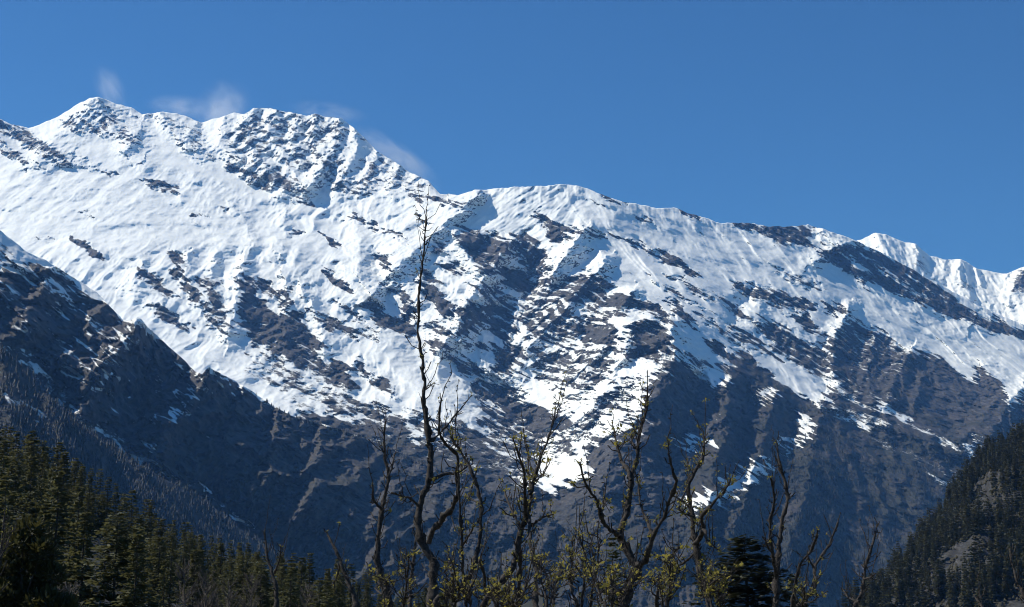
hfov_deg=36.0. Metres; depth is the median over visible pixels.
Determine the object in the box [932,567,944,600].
conifer tree
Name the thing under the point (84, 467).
conifer tree
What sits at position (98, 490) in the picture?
conifer tree
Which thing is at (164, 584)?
conifer tree
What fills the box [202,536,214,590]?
conifer tree
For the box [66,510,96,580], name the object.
conifer tree
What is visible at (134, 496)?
conifer tree
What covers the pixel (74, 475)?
conifer tree
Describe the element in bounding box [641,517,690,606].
shrub
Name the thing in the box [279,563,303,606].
conifer tree
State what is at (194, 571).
conifer tree
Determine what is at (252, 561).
conifer tree
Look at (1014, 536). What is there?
conifer tree
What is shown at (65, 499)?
conifer tree
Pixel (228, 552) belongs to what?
conifer tree
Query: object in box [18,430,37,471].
conifer tree
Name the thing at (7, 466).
conifer tree
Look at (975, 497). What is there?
conifer tree
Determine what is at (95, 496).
conifer tree
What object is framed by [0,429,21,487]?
conifer tree
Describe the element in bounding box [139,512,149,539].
conifer tree
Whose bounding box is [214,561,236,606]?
conifer tree
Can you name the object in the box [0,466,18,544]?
conifer tree
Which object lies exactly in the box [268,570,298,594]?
conifer tree
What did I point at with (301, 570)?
conifer tree
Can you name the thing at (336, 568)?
conifer tree
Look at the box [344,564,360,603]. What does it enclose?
conifer tree
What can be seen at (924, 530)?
conifer tree
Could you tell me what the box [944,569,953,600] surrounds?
conifer tree
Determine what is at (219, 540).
conifer tree
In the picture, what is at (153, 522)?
conifer tree
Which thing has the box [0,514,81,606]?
pine tree
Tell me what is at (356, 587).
conifer tree
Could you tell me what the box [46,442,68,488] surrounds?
conifer tree
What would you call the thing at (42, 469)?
conifer tree
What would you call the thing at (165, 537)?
conifer tree
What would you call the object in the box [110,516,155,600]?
conifer tree
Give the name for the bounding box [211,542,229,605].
conifer tree
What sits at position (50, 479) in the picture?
conifer tree
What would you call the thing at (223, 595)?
conifer tree
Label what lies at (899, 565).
conifer tree
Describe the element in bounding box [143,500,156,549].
conifer tree
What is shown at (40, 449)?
conifer tree
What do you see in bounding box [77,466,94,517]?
conifer tree
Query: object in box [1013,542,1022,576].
conifer tree
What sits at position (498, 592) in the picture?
shrub
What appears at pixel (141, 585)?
conifer tree
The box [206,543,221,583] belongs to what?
conifer tree
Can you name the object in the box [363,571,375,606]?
conifer tree
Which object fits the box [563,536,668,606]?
shrub
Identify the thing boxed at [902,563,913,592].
conifer tree
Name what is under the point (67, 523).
conifer tree
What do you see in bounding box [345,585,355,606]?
conifer tree
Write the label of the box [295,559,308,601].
conifer tree
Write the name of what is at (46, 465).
conifer tree
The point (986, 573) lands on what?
conifer tree
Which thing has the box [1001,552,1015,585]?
conifer tree
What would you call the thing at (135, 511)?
conifer tree
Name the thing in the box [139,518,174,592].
conifer tree
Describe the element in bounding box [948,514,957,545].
conifer tree
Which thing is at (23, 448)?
conifer tree
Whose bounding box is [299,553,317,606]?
conifer tree
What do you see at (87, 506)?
conifer tree
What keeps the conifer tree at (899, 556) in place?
on the hill
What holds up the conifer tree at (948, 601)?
on the hill
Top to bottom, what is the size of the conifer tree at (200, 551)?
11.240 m
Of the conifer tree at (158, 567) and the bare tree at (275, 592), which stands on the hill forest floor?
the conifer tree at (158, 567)
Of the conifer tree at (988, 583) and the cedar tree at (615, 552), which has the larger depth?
the conifer tree at (988, 583)
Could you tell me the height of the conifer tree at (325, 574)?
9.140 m
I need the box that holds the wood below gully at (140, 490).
[0,345,321,601]
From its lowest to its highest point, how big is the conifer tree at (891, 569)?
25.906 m
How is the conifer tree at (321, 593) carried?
on the hill forest floor
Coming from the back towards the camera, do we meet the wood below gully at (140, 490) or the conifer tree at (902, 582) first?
the wood below gully at (140, 490)
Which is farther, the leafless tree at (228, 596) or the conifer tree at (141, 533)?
the conifer tree at (141, 533)
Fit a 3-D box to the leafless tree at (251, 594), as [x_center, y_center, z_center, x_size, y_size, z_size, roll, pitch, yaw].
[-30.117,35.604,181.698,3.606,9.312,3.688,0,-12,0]
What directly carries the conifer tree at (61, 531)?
on the hill forest floor
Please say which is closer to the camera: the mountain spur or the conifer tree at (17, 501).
the conifer tree at (17, 501)
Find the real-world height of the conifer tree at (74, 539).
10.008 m
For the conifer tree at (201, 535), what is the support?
on the hill forest floor
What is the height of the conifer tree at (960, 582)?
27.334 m
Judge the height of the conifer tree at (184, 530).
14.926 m
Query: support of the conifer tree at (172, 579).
on the hill forest floor
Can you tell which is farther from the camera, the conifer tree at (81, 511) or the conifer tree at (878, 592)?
the conifer tree at (878, 592)
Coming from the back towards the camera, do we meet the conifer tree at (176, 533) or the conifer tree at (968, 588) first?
the conifer tree at (968, 588)
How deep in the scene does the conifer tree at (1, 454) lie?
256.47 m
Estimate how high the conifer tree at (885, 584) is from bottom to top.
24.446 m
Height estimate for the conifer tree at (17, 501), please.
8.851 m
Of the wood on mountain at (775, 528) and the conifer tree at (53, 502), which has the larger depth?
the wood on mountain at (775, 528)
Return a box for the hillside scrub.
[877,455,1023,606]
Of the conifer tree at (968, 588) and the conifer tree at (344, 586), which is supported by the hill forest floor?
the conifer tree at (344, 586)
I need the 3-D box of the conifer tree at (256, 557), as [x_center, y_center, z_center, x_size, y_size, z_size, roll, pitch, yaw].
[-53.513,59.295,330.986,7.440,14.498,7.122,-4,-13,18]
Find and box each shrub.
[364,536,427,606]
[425,526,487,606]
[472,528,551,606]
[524,534,573,606]
[549,488,612,606]
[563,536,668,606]
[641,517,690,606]
[681,541,754,606]
[785,544,830,606]
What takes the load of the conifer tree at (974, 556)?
on the hill
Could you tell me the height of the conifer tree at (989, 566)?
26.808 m
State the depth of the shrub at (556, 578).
11.35 m
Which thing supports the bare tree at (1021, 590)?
on the ground
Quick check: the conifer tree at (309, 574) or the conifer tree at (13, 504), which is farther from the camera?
the conifer tree at (309, 574)
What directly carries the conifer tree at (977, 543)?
on the hill
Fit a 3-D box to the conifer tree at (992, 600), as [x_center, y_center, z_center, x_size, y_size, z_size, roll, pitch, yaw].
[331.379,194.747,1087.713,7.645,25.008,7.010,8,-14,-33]
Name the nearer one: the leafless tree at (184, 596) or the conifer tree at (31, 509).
the leafless tree at (184, 596)
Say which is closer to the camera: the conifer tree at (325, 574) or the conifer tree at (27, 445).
the conifer tree at (325, 574)
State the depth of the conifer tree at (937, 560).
1147.49 m
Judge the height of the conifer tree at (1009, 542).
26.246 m
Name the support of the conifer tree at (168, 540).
on the hill forest floor
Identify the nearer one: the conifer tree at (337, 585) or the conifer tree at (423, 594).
the conifer tree at (337, 585)
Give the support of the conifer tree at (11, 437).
on the hill forest floor
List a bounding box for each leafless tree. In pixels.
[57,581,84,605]
[166,559,203,606]
[190,567,222,606]
[213,577,249,606]
[237,572,264,606]
[294,582,317,606]
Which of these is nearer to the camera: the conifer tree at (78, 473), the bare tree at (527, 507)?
the bare tree at (527, 507)
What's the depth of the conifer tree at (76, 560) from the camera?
146.52 m
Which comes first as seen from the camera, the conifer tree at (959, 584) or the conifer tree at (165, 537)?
the conifer tree at (165, 537)
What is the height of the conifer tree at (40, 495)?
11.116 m
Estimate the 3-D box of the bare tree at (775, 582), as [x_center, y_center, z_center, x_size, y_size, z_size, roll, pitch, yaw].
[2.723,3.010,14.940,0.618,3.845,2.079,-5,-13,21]
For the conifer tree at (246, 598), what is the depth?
185.03 m
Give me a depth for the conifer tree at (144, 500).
403.31 m
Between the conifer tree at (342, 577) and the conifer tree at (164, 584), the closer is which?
the conifer tree at (164, 584)
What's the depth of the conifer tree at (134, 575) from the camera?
150.51 m
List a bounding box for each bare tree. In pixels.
[0,506,24,591]
[263,495,289,606]
[323,522,366,606]
[365,402,403,606]
[385,183,479,606]
[400,504,424,606]
[420,404,503,606]
[474,366,569,606]
[568,370,699,606]
[655,398,745,606]
[758,429,840,606]
[840,505,882,606]
[973,568,984,606]
[998,543,1023,602]
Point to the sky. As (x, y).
(902, 120)
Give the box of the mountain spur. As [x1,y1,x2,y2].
[0,230,678,606]
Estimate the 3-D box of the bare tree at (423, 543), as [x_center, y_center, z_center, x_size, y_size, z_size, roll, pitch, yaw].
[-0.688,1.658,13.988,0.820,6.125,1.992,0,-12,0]
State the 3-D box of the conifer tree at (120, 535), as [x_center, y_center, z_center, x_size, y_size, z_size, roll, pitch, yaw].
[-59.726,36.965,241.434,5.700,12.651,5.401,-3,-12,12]
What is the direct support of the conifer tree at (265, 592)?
on the hill forest floor
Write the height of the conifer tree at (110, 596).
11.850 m
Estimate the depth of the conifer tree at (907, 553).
1291.33 m
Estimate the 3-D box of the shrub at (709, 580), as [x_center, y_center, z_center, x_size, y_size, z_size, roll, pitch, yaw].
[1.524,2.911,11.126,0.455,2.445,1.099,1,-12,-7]
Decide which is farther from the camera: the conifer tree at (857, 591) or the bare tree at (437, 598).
the conifer tree at (857, 591)
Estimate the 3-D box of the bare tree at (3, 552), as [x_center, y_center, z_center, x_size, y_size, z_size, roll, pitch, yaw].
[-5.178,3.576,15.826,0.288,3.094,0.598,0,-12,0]
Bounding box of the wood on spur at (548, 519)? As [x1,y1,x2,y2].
[80,322,682,606]
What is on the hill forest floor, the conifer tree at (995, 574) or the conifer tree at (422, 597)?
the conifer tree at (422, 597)
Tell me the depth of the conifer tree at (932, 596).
1122.50 m
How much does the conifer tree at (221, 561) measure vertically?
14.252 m
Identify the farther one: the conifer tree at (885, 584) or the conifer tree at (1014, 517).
the conifer tree at (1014, 517)
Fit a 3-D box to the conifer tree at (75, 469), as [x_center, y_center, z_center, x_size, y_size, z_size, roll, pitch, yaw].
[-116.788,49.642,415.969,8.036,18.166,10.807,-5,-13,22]
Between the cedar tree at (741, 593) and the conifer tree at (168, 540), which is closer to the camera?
the cedar tree at (741, 593)
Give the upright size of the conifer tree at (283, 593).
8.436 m
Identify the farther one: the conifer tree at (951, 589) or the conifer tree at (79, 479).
the conifer tree at (951, 589)
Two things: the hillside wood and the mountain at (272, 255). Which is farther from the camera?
the mountain at (272, 255)
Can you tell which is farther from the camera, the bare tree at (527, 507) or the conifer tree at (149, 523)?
the conifer tree at (149, 523)
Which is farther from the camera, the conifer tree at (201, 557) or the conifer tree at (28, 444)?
the conifer tree at (28, 444)
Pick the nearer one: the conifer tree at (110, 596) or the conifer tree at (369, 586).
the conifer tree at (110, 596)
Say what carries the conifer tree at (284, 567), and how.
on the hill forest floor
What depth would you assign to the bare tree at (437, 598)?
12.74 m
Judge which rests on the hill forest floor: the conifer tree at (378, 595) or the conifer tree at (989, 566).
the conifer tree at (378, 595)
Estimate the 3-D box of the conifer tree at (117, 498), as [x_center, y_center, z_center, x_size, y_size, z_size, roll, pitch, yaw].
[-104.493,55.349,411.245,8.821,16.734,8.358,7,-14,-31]
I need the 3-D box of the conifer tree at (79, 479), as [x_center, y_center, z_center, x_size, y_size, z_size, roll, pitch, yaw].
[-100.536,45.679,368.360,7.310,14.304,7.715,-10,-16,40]
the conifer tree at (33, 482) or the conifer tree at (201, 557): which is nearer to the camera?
the conifer tree at (33, 482)
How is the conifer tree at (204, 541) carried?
on the hill forest floor
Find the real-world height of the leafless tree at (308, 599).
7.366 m
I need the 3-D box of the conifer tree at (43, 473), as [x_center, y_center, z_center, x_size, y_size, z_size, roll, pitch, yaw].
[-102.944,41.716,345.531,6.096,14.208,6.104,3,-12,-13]
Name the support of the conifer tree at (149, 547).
on the hill forest floor
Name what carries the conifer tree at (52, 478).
on the hill forest floor
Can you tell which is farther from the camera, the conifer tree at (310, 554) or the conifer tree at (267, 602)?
the conifer tree at (310, 554)
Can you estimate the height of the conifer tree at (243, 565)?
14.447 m
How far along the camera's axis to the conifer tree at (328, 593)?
183.89 m
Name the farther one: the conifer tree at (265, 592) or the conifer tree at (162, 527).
the conifer tree at (162, 527)
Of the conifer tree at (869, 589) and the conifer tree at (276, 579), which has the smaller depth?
the conifer tree at (276, 579)
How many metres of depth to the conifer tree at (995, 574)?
1100.17 m
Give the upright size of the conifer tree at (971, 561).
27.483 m
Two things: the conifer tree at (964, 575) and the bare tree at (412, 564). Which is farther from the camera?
the conifer tree at (964, 575)
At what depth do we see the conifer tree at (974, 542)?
1166.50 m
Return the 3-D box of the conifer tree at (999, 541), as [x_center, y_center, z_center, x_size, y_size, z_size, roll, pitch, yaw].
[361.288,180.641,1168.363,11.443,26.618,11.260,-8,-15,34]
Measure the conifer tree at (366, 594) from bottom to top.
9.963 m
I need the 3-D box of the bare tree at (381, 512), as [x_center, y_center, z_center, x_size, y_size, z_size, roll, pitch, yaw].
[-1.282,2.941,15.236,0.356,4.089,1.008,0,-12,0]
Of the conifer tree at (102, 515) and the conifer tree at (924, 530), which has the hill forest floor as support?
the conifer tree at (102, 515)
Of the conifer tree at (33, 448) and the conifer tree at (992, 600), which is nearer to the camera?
the conifer tree at (33, 448)
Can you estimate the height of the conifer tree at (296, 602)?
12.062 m
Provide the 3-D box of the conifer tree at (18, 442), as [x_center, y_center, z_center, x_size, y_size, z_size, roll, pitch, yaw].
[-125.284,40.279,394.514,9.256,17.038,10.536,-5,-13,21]
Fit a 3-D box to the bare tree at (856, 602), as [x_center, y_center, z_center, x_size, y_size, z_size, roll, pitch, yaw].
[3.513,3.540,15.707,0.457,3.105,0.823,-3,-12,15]
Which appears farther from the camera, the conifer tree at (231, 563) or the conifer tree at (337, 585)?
the conifer tree at (337, 585)
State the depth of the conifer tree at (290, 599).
127.90 m
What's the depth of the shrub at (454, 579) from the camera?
11.19 m
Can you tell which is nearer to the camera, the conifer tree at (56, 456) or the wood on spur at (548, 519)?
the conifer tree at (56, 456)
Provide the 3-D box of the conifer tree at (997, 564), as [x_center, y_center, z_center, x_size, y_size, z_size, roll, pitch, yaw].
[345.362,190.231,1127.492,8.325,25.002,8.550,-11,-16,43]
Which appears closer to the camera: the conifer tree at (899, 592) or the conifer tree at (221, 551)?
the conifer tree at (221, 551)
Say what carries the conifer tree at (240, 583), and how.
on the hill forest floor
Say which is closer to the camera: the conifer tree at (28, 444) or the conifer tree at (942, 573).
the conifer tree at (28, 444)
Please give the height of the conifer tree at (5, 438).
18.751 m
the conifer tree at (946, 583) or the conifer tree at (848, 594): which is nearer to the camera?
the conifer tree at (946, 583)
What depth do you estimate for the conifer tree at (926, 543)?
1301.54 m
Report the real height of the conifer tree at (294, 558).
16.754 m
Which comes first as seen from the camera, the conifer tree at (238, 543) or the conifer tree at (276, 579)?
the conifer tree at (276, 579)
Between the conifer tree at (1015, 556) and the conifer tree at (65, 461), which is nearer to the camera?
the conifer tree at (65, 461)
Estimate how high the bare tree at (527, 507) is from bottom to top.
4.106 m
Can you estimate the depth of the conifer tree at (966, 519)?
1311.05 m
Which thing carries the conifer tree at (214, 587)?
on the hill forest floor
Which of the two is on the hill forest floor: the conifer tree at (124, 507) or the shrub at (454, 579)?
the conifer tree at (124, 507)
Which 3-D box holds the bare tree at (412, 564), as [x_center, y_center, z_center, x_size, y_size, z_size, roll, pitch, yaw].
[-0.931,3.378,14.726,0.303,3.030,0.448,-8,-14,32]
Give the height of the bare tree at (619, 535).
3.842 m
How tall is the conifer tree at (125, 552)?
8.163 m
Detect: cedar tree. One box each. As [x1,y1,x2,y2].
[592,537,629,606]
[682,534,817,606]
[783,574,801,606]
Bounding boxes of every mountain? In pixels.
[0,97,1023,606]
[345,362,1006,606]
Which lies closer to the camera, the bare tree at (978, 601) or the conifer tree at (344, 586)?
the bare tree at (978, 601)
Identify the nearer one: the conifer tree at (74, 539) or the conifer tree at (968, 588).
the conifer tree at (74, 539)
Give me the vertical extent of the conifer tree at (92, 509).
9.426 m
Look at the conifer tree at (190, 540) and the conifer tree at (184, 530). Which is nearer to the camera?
the conifer tree at (190, 540)
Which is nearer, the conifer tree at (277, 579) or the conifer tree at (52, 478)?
the conifer tree at (52, 478)
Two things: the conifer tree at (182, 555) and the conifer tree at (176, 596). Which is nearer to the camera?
the conifer tree at (176, 596)
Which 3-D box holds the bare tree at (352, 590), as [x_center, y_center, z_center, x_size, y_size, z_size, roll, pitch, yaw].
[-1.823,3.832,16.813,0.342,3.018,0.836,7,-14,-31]
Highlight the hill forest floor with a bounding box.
[6,502,542,606]
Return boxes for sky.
[0,0,1023,273]
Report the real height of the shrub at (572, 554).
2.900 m
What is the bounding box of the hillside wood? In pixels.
[836,418,1023,606]
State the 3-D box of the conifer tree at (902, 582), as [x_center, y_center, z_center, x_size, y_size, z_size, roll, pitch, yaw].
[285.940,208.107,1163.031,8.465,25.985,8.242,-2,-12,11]
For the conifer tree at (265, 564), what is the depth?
313.83 m
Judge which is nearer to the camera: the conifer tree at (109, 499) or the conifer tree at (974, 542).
the conifer tree at (109, 499)
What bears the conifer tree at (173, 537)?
on the hill forest floor
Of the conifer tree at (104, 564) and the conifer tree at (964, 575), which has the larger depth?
the conifer tree at (964, 575)
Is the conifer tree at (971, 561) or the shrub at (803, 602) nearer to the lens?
the shrub at (803, 602)
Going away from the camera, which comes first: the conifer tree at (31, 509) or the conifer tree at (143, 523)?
the conifer tree at (31, 509)
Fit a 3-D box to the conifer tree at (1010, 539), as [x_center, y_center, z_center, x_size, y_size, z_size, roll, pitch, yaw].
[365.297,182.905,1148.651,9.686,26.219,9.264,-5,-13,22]
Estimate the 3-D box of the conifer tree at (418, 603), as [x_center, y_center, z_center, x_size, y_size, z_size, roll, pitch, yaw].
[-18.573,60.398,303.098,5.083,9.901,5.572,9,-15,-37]
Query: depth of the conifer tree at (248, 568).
309.21 m
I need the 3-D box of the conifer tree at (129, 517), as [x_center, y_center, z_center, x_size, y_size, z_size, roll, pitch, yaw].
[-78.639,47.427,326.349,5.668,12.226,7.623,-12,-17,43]
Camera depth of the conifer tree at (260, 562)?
265.51 m
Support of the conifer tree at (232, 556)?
on the hill forest floor
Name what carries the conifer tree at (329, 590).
on the hill forest floor
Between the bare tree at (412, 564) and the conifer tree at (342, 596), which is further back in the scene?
the conifer tree at (342, 596)
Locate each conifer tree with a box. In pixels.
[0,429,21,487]
[0,440,18,532]
[0,455,23,532]
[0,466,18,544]
[0,467,21,552]
[0,480,18,601]
[1,426,11,471]
[2,491,52,574]
[3,448,35,516]
[5,446,18,502]
[7,427,16,471]
[7,431,24,488]
[8,496,21,528]
[13,438,36,502]
[14,456,43,529]
[15,437,40,509]
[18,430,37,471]
[18,439,60,498]
[20,436,27,465]
[21,432,37,478]
[21,478,49,515]
[26,471,85,594]
[33,451,50,508]
[37,462,49,499]
[37,485,86,546]
[37,499,71,589]
[38,468,63,559]
[42,454,56,499]
[42,463,55,497]
[45,481,67,572]
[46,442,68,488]
[48,445,68,506]
[50,452,80,530]
[54,511,161,606]
[56,507,94,584]
[57,486,94,600]
[57,512,101,606]
[60,514,88,581]
[62,458,94,518]
[66,462,81,494]
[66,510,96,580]
[68,458,77,491]
[69,468,87,525]
[71,464,93,514]
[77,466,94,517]
[82,468,104,534]
[82,493,96,548]
[83,475,99,535]
[86,492,98,531]
[92,469,106,530]
[93,492,114,539]
[94,477,120,534]
[94,528,114,586]
[104,483,121,537]
[107,493,132,550]
[108,503,131,583]
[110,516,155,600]
[111,502,132,552]
[111,534,159,606]
[114,503,141,557]
[116,490,144,550]
[118,533,129,572]
[122,546,140,603]
[129,507,141,539]
[137,506,154,556]
[138,537,186,599]
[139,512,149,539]
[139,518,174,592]
[140,499,156,539]
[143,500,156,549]
[143,532,154,571]
[144,536,172,606]
[149,513,157,539]
[149,520,159,549]
[153,555,178,606]
[154,533,182,606]
[158,519,167,550]
[158,531,180,568]
[160,524,186,581]
[167,520,181,570]
[170,529,180,570]
[171,559,183,601]
[173,532,191,595]
[175,549,210,606]
[176,531,201,588]
[177,522,197,562]
[177,550,209,606]
[181,536,211,574]
[194,542,205,588]
[196,534,205,578]
[199,558,222,601]
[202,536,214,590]
[206,536,225,575]
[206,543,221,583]
[206,561,224,606]
[207,570,218,606]
[210,544,225,582]
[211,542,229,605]
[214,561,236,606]
[217,562,234,606]
[218,560,238,606]
[220,554,267,606]
[224,546,235,579]
[225,540,234,574]
[230,551,249,599]
[232,542,242,565]
[235,563,281,606]
[239,574,258,605]
[241,553,250,597]
[243,560,272,605]
[244,542,252,567]
[244,553,272,591]
[250,552,261,578]
[258,555,270,594]
[261,569,269,606]
[265,556,293,606]
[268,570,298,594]
[269,563,289,605]
[270,566,284,601]
[278,571,286,605]
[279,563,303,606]
[279,576,291,606]
[280,567,299,606]
[285,559,302,606]
[290,553,297,578]
[291,557,312,606]
[292,563,312,606]
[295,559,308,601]
[298,564,316,606]
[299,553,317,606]
[305,580,330,606]
[314,578,325,605]
[318,569,335,606]
[320,581,335,605]
[322,575,334,606]
[329,573,348,606]
[330,580,343,606]
[333,559,341,594]
[334,560,350,603]
[338,564,349,606]
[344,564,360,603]
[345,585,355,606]
[350,581,363,606]
[360,572,378,605]
[361,577,371,606]
[362,587,372,606]
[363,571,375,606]
[376,594,382,606]
[393,596,407,606]
[412,590,427,606]
[413,592,422,606]
[419,588,427,605]
[840,589,847,606]
[844,582,853,606]
[852,577,859,606]
[866,574,877,606]
[876,569,885,601]
[880,578,888,605]
[887,567,893,590]
[892,564,905,599]
[893,552,900,578]
[893,579,906,606]
[894,568,904,601]
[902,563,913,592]
[904,551,911,574]
[922,529,930,553]
[923,531,930,559]
[925,583,935,606]
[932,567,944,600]
[934,555,943,591]
[938,556,947,590]
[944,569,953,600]
[946,572,958,606]
[947,576,958,606]
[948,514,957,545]
[955,566,962,594]
[959,562,968,596]
[961,503,972,529]
[961,507,972,537]
[961,569,971,600]
[961,578,973,606]
[966,553,974,589]
[968,564,977,601]
[969,547,978,580]
[970,541,980,577]
[972,540,982,571]
[972,579,983,606]
[973,496,985,529]
[974,500,982,532]
[976,550,986,580]
[978,574,985,603]
[980,569,993,601]
[985,567,997,597]
[987,559,1000,595]
[988,568,995,602]
[990,559,1002,596]
[991,552,1000,581]
[994,529,1005,564]
[996,522,1007,557]
[999,556,1003,583]
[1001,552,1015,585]
[1002,558,1014,593]
[1006,532,1014,557]
[1007,536,1016,571]
[1011,531,1020,558]
[1012,505,1022,534]
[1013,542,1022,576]
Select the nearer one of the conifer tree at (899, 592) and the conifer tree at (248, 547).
the conifer tree at (248, 547)
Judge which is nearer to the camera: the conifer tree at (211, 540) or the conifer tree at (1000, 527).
the conifer tree at (211, 540)
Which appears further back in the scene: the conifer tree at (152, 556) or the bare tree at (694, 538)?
the conifer tree at (152, 556)
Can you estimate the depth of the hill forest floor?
289.60 m
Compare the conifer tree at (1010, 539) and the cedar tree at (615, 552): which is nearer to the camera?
the cedar tree at (615, 552)
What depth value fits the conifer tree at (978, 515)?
1284.40 m
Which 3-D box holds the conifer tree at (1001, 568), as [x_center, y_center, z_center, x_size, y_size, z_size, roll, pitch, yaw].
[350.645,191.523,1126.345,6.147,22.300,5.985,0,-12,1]
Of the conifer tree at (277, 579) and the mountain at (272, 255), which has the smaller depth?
the conifer tree at (277, 579)
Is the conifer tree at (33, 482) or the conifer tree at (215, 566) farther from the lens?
the conifer tree at (33, 482)
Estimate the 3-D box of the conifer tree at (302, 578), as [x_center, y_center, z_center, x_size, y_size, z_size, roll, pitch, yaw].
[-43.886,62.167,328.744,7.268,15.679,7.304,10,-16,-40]
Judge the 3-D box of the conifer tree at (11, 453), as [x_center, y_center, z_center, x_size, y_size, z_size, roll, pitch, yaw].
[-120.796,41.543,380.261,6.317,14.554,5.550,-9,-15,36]
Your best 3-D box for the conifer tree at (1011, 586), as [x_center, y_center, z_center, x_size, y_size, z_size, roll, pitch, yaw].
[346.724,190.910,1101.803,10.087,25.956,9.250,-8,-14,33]
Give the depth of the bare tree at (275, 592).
17.79 m
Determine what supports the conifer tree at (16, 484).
on the hill forest floor
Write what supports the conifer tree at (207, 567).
on the hill forest floor
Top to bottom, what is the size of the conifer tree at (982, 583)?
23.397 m
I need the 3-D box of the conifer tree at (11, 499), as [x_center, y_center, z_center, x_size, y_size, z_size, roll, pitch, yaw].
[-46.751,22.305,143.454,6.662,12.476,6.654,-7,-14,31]
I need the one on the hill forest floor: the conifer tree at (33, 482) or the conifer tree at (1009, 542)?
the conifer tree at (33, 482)
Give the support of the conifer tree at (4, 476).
on the hill forest floor
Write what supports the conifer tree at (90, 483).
on the hill forest floor
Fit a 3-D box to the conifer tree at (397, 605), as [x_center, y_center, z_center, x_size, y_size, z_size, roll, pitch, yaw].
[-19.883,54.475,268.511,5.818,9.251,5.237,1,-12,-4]
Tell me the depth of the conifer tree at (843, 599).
1180.69 m
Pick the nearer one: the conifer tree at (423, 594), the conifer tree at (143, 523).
the conifer tree at (423, 594)
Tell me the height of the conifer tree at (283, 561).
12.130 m
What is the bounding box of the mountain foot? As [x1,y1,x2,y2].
[0,349,286,583]
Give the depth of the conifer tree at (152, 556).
229.06 m
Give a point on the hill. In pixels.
(960, 548)
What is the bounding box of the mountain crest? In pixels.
[857,233,1023,324]
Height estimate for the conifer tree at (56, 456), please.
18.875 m
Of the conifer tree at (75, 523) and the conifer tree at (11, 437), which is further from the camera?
the conifer tree at (11, 437)
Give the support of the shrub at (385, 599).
on the ground
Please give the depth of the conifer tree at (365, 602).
299.65 m
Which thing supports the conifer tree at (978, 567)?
on the hill
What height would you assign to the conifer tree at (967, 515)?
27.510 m
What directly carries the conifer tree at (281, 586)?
on the hill forest floor
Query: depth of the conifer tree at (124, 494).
357.13 m
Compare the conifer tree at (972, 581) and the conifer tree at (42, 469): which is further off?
the conifer tree at (972, 581)
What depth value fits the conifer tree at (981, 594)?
1077.25 m
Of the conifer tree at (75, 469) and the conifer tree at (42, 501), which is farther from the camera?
the conifer tree at (75, 469)
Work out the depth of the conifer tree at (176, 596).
279.49 m

